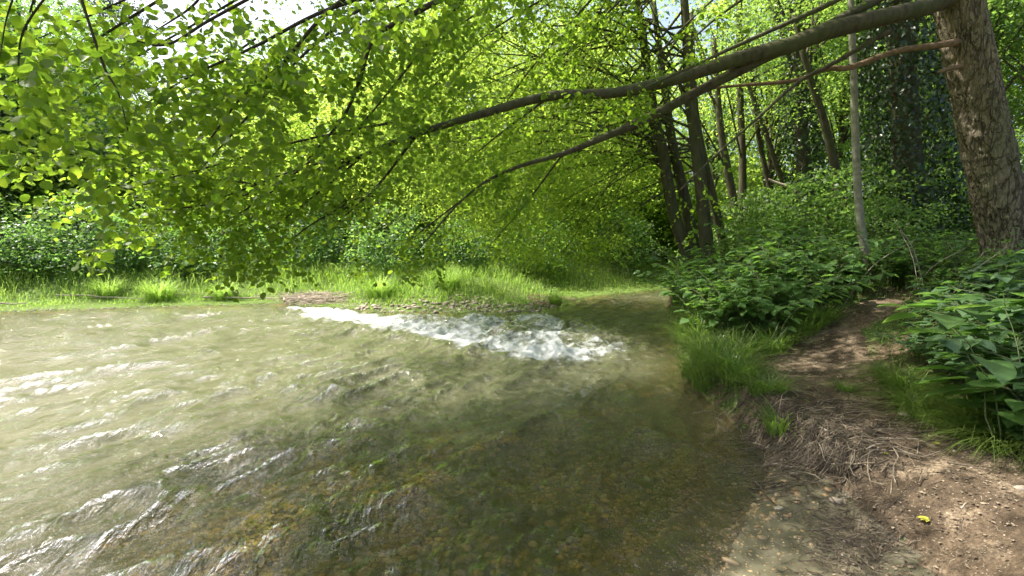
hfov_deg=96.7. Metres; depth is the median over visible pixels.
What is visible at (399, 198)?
thicket
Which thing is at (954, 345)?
bramble
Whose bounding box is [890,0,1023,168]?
broadleaf tree
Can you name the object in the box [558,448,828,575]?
shallows gravel
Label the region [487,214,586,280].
shrub
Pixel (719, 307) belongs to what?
nettle
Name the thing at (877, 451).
dead twig
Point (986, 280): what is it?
bramble
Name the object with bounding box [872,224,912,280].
nettle
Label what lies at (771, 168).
slender tree
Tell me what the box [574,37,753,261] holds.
broadleaf tree
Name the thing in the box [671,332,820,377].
sedge tussock
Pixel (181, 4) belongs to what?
sky
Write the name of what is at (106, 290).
grass tussock
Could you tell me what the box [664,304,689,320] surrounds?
sedge tussock
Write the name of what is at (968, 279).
bramble
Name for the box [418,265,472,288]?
grass tussock
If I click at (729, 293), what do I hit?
nettle
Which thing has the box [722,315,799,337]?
sedge tussock
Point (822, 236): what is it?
knotweed
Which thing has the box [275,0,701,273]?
riverside tree
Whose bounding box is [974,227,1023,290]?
nettle
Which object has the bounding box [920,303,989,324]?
bramble
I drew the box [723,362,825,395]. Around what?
sedge tussock
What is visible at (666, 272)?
knotweed
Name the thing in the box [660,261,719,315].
knotweed
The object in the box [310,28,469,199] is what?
broadleaf tree
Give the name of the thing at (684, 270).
knotweed
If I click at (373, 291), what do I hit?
grass tussock
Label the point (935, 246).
nettle
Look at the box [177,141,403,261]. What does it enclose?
thicket
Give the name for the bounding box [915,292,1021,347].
bramble
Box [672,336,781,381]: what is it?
sedge tussock
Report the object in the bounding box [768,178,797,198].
broken branch
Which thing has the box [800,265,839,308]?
nettle
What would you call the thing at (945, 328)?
bramble
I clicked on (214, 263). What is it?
knotweed
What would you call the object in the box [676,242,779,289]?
knotweed
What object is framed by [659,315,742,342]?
sedge tussock
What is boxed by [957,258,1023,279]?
bramble
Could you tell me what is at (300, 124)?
broadleaf tree
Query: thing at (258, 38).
broadleaf tree
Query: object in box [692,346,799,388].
sedge tussock
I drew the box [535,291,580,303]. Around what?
grass tussock
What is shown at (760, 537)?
pebble
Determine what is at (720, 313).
knotweed
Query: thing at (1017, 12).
slender tree
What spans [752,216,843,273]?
knotweed
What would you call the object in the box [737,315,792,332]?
sedge tussock
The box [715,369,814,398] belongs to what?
sedge tussock
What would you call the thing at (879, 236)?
knotweed
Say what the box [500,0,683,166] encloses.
broadleaf tree
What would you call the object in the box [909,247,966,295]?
dry stalk
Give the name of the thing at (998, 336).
bramble
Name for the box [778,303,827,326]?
sedge tussock
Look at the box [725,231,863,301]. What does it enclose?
knotweed
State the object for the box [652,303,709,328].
sedge tussock
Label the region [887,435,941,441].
dead twig
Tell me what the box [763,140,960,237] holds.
shrub
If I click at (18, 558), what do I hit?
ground
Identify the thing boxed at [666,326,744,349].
sedge tussock
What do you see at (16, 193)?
thicket
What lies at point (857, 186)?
riverside tree
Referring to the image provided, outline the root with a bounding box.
[820,456,850,485]
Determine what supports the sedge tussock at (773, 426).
on the ground at (18, 558)
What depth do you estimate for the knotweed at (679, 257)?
11.25 m
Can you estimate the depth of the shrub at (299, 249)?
17.20 m
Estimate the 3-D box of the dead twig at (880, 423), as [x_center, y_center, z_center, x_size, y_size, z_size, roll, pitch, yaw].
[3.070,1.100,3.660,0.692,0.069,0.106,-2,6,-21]
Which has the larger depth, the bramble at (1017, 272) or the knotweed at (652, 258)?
the knotweed at (652, 258)
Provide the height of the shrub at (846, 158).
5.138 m
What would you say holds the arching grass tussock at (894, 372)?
on the ground at (18, 558)
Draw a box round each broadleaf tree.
[0,0,117,211]
[0,0,170,252]
[0,87,230,251]
[48,0,167,151]
[78,50,338,247]
[181,9,366,222]
[222,50,448,266]
[300,1,576,257]
[309,0,534,248]
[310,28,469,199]
[469,3,686,255]
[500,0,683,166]
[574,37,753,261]
[702,2,921,215]
[782,3,1023,197]
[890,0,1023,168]
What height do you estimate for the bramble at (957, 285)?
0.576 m
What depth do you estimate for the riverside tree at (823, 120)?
11.06 m
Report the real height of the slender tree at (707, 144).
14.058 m
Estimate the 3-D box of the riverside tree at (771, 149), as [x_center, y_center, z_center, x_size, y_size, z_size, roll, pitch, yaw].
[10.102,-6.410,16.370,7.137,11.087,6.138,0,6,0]
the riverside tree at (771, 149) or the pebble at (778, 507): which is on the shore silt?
the pebble at (778, 507)
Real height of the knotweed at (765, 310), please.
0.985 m
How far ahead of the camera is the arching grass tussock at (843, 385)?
4.54 m
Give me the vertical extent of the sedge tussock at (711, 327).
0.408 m
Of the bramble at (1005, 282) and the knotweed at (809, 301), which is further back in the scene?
the knotweed at (809, 301)
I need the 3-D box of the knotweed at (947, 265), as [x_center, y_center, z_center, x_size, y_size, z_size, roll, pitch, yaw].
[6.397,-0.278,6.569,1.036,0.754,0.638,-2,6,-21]
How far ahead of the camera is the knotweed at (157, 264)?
15.43 m
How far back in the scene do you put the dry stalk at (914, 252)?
6.29 m
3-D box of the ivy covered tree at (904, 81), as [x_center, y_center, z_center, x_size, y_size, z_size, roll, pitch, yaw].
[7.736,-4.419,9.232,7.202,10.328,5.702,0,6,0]
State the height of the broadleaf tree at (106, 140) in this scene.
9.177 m
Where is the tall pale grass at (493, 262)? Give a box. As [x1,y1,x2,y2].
[1,257,647,296]
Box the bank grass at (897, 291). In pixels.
[665,266,1015,441]
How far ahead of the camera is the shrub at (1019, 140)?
9.63 m
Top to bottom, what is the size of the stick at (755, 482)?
0.065 m
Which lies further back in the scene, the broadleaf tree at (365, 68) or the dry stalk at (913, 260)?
the broadleaf tree at (365, 68)
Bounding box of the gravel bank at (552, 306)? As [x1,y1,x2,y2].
[333,295,556,313]
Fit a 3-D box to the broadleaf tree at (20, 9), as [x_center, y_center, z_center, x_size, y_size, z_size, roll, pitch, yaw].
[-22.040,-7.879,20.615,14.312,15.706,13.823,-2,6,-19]
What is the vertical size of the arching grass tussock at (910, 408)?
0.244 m
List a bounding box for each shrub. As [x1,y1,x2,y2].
[0,186,168,285]
[0,194,87,279]
[75,204,215,279]
[151,189,293,277]
[243,207,361,275]
[328,186,446,278]
[418,201,508,274]
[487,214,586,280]
[567,194,671,274]
[650,228,751,289]
[698,185,816,261]
[716,165,885,273]
[742,144,971,271]
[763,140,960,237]
[820,192,968,279]
[829,123,1023,228]
[865,148,1023,249]
[925,126,1023,231]
[945,137,1023,227]
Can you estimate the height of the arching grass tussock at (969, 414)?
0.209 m
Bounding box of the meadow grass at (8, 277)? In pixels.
[0,251,677,311]
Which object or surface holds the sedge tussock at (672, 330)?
on the ground at (18, 558)
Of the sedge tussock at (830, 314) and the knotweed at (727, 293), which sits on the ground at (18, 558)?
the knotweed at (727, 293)
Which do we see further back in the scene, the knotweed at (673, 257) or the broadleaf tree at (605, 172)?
the broadleaf tree at (605, 172)
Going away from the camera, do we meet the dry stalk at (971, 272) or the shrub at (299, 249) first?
the dry stalk at (971, 272)
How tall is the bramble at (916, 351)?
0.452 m
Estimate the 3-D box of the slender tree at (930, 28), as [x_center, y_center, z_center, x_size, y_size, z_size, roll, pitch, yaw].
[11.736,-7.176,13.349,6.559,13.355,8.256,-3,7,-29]
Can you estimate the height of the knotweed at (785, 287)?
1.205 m
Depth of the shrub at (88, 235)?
14.84 m
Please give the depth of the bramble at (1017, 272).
4.81 m
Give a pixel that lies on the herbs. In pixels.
(713, 387)
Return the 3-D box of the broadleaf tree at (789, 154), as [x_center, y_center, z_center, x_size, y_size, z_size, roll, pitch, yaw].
[16.566,-8.990,26.418,12.504,16.854,13.009,-1,6,-11]
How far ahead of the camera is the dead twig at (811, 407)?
4.13 m
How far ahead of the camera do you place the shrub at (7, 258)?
15.14 m
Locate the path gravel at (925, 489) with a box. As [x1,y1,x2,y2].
[876,384,1011,567]
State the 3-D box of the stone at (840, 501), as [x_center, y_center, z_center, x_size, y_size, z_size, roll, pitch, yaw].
[2.289,1.507,3.216,0.094,0.044,0.075,0,6,0]
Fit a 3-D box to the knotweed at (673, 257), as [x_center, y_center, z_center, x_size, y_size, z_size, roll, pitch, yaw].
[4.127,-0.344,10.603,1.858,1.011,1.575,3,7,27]
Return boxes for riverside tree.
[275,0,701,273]
[341,0,699,294]
[390,0,717,269]
[448,12,731,297]
[579,0,777,245]
[672,0,858,221]
[674,0,849,206]
[696,0,927,237]
[702,0,886,207]
[847,0,878,282]
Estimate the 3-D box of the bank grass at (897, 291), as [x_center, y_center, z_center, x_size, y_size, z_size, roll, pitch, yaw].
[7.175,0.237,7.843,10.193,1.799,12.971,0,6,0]
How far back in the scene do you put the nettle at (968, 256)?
5.83 m
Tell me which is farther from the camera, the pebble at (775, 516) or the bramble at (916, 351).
the bramble at (916, 351)
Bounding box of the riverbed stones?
[78,388,668,575]
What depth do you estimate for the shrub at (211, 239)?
16.52 m
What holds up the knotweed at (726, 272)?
on the ground at (18, 558)
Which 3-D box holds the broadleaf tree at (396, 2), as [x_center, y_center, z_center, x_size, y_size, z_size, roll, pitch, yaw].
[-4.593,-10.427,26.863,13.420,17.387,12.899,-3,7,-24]
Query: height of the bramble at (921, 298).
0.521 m
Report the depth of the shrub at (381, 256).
16.09 m
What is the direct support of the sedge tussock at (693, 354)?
on the ground at (18, 558)
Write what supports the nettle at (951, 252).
on the ground at (18, 558)
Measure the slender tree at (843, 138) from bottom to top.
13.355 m
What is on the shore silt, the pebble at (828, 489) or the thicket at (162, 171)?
the pebble at (828, 489)
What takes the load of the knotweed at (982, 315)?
on the ground at (18, 558)
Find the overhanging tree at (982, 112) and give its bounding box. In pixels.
[0,0,1023,302]
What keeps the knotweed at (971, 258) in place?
on the ground at (18, 558)
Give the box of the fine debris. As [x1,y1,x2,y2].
[765,442,946,575]
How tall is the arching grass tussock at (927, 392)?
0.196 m
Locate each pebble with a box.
[757,535,767,539]
[768,514,778,518]
[773,505,783,509]
[823,486,832,492]
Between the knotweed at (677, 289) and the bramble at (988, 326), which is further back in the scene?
the knotweed at (677, 289)
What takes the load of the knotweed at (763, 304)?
on the ground at (18, 558)
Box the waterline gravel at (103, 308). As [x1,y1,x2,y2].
[0,304,263,312]
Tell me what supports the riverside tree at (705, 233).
on the ground at (18, 558)
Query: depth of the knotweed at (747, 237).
9.87 m
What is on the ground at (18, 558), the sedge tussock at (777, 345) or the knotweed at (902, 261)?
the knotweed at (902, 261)
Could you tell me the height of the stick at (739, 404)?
0.333 m
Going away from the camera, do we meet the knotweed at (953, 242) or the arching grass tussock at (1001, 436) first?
the arching grass tussock at (1001, 436)
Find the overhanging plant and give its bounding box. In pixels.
[626,270,690,298]
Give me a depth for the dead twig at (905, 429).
3.53 m
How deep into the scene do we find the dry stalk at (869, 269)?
6.58 m
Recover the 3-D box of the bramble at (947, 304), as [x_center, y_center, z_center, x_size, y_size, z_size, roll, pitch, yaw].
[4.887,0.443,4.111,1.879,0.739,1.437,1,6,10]
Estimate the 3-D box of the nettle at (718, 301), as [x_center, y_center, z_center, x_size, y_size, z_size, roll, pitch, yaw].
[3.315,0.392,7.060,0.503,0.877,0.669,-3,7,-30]
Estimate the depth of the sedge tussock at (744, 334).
6.32 m
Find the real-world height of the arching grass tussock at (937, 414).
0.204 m
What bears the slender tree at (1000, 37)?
on the ground at (18, 558)
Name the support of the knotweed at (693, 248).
on the ground at (18, 558)
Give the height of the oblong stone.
0.030 m
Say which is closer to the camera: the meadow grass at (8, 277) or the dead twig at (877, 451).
the dead twig at (877, 451)
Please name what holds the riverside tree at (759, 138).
on the ground at (18, 558)
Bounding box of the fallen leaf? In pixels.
[918,516,928,521]
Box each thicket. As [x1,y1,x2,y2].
[0,129,211,254]
[0,130,154,261]
[0,138,98,252]
[25,131,338,262]
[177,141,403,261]
[306,131,501,266]
[399,137,595,263]
[512,135,682,263]
[595,140,761,267]
[633,128,820,265]
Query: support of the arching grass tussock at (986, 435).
on the ground at (18, 558)
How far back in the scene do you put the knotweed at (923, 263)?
6.45 m
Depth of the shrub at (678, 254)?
16.75 m
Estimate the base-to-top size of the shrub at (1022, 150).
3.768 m
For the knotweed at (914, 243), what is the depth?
7.43 m
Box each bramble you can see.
[870,332,939,364]
[882,334,978,384]
[887,324,937,355]
[895,332,952,374]
[896,321,1017,359]
[896,326,1023,393]
[898,322,1021,380]
[899,284,985,317]
[901,322,942,358]
[908,308,1010,334]
[911,317,997,328]
[912,278,1023,303]
[913,321,1021,362]
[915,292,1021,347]
[916,290,1023,326]
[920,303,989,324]
[921,314,1023,394]
[922,320,1023,401]
[929,286,998,319]
[930,280,1023,320]
[930,281,986,295]
[933,268,1021,290]
[935,267,1019,280]
[935,315,1022,348]
[935,330,1023,431]
[940,276,1023,297]
[945,273,995,297]
[945,307,1023,348]
[946,275,1023,298]
[947,267,1011,289]
[948,276,1009,295]
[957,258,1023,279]
[965,264,1023,282]
[967,272,1023,300]
[969,292,1023,325]
[979,261,1023,279]
[994,257,1023,297]
[997,254,1023,279]
[997,269,1022,297]
[1013,249,1023,256]
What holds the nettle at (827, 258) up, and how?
on the ground at (18, 558)
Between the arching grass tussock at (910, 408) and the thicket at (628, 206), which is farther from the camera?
the thicket at (628, 206)
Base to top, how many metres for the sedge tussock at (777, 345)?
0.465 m
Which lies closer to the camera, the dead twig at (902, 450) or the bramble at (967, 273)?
the dead twig at (902, 450)
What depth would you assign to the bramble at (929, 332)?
4.92 m
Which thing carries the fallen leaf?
on the path
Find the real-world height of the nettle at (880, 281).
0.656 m
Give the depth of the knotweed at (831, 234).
9.29 m
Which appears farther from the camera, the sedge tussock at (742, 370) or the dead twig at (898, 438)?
the sedge tussock at (742, 370)
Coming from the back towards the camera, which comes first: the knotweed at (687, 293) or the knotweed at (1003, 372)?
the knotweed at (687, 293)
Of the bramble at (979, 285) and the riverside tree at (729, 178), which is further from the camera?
the riverside tree at (729, 178)
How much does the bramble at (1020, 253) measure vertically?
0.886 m
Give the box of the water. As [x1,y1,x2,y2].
[0,289,772,575]
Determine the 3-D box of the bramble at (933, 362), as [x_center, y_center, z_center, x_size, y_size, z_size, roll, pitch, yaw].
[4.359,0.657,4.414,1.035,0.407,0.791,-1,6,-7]
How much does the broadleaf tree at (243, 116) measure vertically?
11.110 m
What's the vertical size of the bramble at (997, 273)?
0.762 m
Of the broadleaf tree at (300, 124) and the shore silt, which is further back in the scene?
the broadleaf tree at (300, 124)
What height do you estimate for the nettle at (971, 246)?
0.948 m
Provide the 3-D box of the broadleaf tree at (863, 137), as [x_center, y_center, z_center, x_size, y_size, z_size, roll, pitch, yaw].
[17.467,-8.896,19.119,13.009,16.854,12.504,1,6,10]
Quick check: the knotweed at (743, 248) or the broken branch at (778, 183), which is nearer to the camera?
the knotweed at (743, 248)
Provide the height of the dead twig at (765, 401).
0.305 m
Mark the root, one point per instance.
(844, 475)
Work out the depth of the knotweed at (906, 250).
6.99 m
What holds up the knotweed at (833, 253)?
on the ground at (18, 558)
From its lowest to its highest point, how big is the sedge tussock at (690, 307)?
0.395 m
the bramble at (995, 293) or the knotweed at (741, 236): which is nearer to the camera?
the bramble at (995, 293)
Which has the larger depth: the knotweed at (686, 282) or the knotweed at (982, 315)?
the knotweed at (686, 282)
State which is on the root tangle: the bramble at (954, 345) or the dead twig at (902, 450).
the dead twig at (902, 450)
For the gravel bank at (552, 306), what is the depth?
12.79 m
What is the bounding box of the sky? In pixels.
[5,0,1023,223]
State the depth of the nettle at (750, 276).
7.75 m
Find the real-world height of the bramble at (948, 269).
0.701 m
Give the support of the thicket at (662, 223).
on the ground at (18, 558)
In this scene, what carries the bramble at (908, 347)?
on the ground at (18, 558)
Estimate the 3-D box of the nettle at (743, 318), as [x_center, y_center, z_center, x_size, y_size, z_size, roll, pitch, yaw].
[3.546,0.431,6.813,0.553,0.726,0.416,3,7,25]
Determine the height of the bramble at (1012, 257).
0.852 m
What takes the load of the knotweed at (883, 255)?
on the ground at (18, 558)
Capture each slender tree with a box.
[635,0,793,229]
[681,0,880,237]
[730,0,945,215]
[813,0,1022,177]
[827,0,1023,179]
[917,0,1023,122]
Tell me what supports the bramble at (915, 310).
on the ground at (18, 558)
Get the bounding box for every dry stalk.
[844,240,913,303]
[893,219,923,287]
[900,231,919,296]
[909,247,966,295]
[932,248,1004,326]
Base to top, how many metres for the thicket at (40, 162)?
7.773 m
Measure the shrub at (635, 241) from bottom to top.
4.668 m
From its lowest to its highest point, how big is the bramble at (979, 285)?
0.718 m
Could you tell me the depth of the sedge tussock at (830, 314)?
6.42 m
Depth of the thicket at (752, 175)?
23.34 m
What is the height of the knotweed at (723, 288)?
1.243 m
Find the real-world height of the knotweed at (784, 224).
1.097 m
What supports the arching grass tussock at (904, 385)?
on the ground at (18, 558)
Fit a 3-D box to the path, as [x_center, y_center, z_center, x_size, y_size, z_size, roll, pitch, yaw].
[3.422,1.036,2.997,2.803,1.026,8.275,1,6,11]
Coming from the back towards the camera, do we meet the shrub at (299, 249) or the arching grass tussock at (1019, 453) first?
the shrub at (299, 249)
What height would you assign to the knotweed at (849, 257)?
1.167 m
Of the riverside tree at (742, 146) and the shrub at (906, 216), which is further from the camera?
the riverside tree at (742, 146)
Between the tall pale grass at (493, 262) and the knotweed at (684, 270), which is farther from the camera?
the tall pale grass at (493, 262)
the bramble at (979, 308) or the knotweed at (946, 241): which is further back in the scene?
the knotweed at (946, 241)
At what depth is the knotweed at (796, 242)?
9.57 m
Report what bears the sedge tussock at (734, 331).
on the ground at (18, 558)
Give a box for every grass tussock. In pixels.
[39,273,138,296]
[111,272,207,300]
[185,276,248,300]
[344,270,410,297]
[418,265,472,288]
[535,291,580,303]
[810,358,1005,400]
[813,374,878,395]
[817,354,959,392]
[832,377,977,429]
[839,385,990,440]
[873,381,1018,449]
[882,394,1020,455]
[886,381,972,416]
[891,404,1021,464]
[893,404,1023,469]
[896,399,1023,463]
[926,396,1000,431]
[933,409,1023,474]
[939,414,1023,473]
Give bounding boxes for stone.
[722,557,740,565]
[829,497,842,504]
[1013,485,1023,490]
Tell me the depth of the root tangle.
3.72 m
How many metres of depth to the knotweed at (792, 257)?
7.87 m
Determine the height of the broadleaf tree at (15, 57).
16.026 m
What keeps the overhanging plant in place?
on the ground at (18, 558)
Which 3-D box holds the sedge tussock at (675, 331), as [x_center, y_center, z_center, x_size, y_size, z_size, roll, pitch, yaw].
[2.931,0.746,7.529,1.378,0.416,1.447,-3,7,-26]
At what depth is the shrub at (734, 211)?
12.13 m
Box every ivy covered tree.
[692,0,867,225]
[706,0,1023,261]
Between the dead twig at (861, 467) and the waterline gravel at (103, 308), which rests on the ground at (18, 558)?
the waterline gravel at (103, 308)
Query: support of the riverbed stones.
on the ground at (18, 558)
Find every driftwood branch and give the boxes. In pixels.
[0,302,26,304]
[55,294,143,298]
[203,296,285,298]
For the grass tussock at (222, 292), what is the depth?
14.09 m
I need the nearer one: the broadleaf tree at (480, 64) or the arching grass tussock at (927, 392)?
the arching grass tussock at (927, 392)
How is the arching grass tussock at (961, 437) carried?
on the ground at (18, 558)
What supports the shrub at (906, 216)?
on the ground at (18, 558)
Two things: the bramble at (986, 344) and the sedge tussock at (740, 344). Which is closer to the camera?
the bramble at (986, 344)
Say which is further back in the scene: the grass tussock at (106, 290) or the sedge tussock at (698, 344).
the grass tussock at (106, 290)
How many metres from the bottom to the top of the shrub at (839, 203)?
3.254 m
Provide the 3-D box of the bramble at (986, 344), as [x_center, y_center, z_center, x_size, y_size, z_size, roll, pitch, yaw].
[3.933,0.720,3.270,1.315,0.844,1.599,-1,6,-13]
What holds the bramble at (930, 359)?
on the ground at (18, 558)
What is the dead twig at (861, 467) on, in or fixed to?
on the path
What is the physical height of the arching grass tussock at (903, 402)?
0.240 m
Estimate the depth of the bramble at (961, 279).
5.61 m
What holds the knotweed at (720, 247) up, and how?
on the ground at (18, 558)
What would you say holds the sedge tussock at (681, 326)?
on the ground at (18, 558)
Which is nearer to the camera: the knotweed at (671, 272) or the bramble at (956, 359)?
the bramble at (956, 359)
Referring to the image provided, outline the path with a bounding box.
[737,298,1023,575]
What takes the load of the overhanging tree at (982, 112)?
on the ground at (18, 558)
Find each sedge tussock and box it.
[643,319,699,345]
[644,346,703,379]
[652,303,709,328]
[656,321,686,343]
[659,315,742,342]
[659,333,754,359]
[661,323,688,346]
[661,333,747,361]
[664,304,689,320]
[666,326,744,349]
[666,354,722,393]
[667,331,767,371]
[669,301,705,312]
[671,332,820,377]
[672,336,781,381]
[676,324,803,360]
[681,327,746,351]
[682,319,729,337]
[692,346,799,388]
[703,322,753,341]
[714,348,793,383]
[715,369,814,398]
[720,391,815,440]
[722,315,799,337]
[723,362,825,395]
[724,320,845,354]
[726,329,799,349]
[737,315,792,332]
[756,323,833,345]
[766,304,851,335]
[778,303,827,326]
[802,298,872,325]
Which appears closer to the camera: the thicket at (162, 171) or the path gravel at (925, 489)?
the path gravel at (925, 489)
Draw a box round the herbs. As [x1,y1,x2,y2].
[668,272,1000,427]
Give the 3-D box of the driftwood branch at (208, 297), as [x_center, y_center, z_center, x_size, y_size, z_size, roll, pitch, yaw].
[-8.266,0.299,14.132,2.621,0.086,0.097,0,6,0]
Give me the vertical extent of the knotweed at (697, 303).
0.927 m
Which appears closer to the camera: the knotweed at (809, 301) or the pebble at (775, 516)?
the pebble at (775, 516)
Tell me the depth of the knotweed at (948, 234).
8.41 m
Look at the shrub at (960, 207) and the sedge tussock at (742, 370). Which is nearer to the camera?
the sedge tussock at (742, 370)
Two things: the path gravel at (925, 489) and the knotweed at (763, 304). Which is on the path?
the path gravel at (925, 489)
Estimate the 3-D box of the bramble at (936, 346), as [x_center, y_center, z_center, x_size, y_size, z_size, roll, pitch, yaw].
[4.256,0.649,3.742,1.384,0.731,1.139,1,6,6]
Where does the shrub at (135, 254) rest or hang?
on the ground at (18, 558)
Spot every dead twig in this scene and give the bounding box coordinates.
[751,398,794,424]
[795,441,840,463]
[797,398,840,420]
[821,425,865,431]
[849,446,902,465]
[849,459,876,478]
[866,443,939,456]
[868,437,924,441]
[870,417,899,436]
[872,428,944,434]
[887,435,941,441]
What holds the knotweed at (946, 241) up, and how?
on the ground at (18, 558)
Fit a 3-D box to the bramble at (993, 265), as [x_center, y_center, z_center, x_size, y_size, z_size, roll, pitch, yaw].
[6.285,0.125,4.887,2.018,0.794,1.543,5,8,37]
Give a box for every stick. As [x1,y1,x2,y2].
[732,393,831,425]
[753,480,783,519]
[805,523,848,530]
[947,461,988,469]
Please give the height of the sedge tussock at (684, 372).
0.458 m
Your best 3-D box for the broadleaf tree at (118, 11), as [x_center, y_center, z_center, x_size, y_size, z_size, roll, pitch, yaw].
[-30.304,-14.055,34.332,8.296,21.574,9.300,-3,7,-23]
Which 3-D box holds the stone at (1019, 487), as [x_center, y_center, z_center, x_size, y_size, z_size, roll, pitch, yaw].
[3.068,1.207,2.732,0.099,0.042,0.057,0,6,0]
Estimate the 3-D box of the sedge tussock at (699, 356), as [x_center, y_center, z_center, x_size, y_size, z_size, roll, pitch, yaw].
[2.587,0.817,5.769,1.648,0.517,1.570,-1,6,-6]
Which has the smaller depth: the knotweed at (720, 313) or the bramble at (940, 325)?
the bramble at (940, 325)
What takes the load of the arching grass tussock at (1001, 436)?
on the ground at (18, 558)
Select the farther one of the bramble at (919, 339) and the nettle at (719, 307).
the nettle at (719, 307)
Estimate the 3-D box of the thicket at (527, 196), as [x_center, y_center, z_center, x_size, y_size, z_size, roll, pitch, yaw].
[-0.985,-3.566,22.314,11.145,7.773,9.292,0,6,2]
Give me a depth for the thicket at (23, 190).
19.03 m
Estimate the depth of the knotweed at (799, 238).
8.87 m
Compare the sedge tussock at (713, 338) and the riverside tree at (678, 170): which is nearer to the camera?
the sedge tussock at (713, 338)
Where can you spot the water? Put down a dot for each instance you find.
(94, 402)
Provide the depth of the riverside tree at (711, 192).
12.28 m
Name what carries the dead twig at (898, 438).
on the root tangle
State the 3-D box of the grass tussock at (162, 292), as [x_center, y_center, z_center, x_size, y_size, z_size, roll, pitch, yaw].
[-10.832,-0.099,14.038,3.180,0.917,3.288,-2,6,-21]
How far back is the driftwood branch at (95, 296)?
13.75 m
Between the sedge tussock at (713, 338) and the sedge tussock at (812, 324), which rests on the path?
the sedge tussock at (812, 324)
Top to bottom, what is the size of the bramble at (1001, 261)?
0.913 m
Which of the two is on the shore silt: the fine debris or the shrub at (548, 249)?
the fine debris
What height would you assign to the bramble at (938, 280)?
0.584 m
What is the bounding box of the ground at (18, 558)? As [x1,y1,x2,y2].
[0,226,1023,575]
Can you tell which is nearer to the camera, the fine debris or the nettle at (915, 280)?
the fine debris
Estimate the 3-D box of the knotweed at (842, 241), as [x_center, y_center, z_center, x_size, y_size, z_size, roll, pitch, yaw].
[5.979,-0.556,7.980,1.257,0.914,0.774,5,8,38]
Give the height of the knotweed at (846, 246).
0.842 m
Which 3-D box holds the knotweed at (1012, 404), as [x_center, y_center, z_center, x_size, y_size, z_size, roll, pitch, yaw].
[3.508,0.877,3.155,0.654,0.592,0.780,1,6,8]
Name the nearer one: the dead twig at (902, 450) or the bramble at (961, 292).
the dead twig at (902, 450)
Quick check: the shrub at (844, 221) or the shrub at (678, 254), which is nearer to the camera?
the shrub at (844, 221)
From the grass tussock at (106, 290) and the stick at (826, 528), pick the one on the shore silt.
the stick at (826, 528)
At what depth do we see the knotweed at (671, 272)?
8.91 m
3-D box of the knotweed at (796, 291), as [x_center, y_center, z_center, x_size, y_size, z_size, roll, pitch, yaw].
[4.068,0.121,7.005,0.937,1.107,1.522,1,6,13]
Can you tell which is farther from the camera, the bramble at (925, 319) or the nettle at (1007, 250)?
the nettle at (1007, 250)
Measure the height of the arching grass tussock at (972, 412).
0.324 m
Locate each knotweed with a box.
[138,247,199,280]
[176,248,232,279]
[638,242,731,278]
[651,258,733,310]
[652,263,737,295]
[654,251,717,276]
[655,270,776,333]
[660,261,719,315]
[672,246,738,271]
[672,270,806,337]
[674,261,774,302]
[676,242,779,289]
[681,249,789,291]
[686,281,802,332]
[690,239,745,274]
[691,239,765,274]
[693,273,758,315]
[697,257,755,310]
[703,223,809,263]
[712,257,784,296]
[715,270,774,331]
[723,220,781,264]
[725,229,806,250]
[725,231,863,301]
[726,246,858,308]
[726,255,792,308]
[727,274,849,335]
[730,243,820,297]
[733,223,797,278]
[738,272,898,340]
[741,258,824,329]
[749,229,892,307]
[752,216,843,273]
[754,227,839,272]
[757,226,805,266]
[764,226,829,280]
[769,222,867,247]
[780,226,857,262]
[788,220,903,258]
[788,223,910,271]
[799,237,929,284]
[805,236,880,283]
[807,230,924,283]
[807,233,916,281]
[811,230,899,273]
[874,241,923,286]
[876,292,1023,460]
[883,234,948,277]
[892,234,965,294]
[894,298,1023,392]
[902,229,965,285]
[919,232,973,277]
[926,243,992,290]
[928,223,978,255]
[937,233,978,262]
[948,246,1014,289]
[953,364,1023,439]
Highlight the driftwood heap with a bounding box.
[253,287,362,306]
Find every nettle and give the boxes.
[693,292,733,335]
[703,287,744,333]
[726,282,772,334]
[729,293,764,331]
[730,268,758,297]
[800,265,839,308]
[805,240,854,296]
[857,254,896,297]
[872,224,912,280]
[897,240,932,283]
[907,264,948,313]
[918,234,965,281]
[932,232,1006,291]
[950,232,978,280]
[956,239,1002,291]
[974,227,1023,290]
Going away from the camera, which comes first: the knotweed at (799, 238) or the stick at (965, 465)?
the stick at (965, 465)
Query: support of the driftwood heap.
on the ground at (18, 558)
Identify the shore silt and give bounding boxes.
[630,442,937,575]
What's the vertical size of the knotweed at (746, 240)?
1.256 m
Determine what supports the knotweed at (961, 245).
on the ground at (18, 558)
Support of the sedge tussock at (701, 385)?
on the ground at (18, 558)
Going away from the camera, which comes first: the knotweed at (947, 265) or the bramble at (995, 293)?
the bramble at (995, 293)
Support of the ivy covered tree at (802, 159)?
on the ground at (18, 558)
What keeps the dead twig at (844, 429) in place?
on the root tangle
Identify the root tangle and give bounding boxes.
[642,356,960,521]
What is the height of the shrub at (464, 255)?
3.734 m
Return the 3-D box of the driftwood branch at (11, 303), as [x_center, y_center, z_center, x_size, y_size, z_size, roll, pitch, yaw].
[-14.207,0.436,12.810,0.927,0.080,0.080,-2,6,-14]
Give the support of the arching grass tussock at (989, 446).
on the ground at (18, 558)
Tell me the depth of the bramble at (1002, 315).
4.01 m
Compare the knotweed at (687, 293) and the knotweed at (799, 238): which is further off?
the knotweed at (799, 238)
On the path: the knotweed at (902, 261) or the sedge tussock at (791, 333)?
the sedge tussock at (791, 333)
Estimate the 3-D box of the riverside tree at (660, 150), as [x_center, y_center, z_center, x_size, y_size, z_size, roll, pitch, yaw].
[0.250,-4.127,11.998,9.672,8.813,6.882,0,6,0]

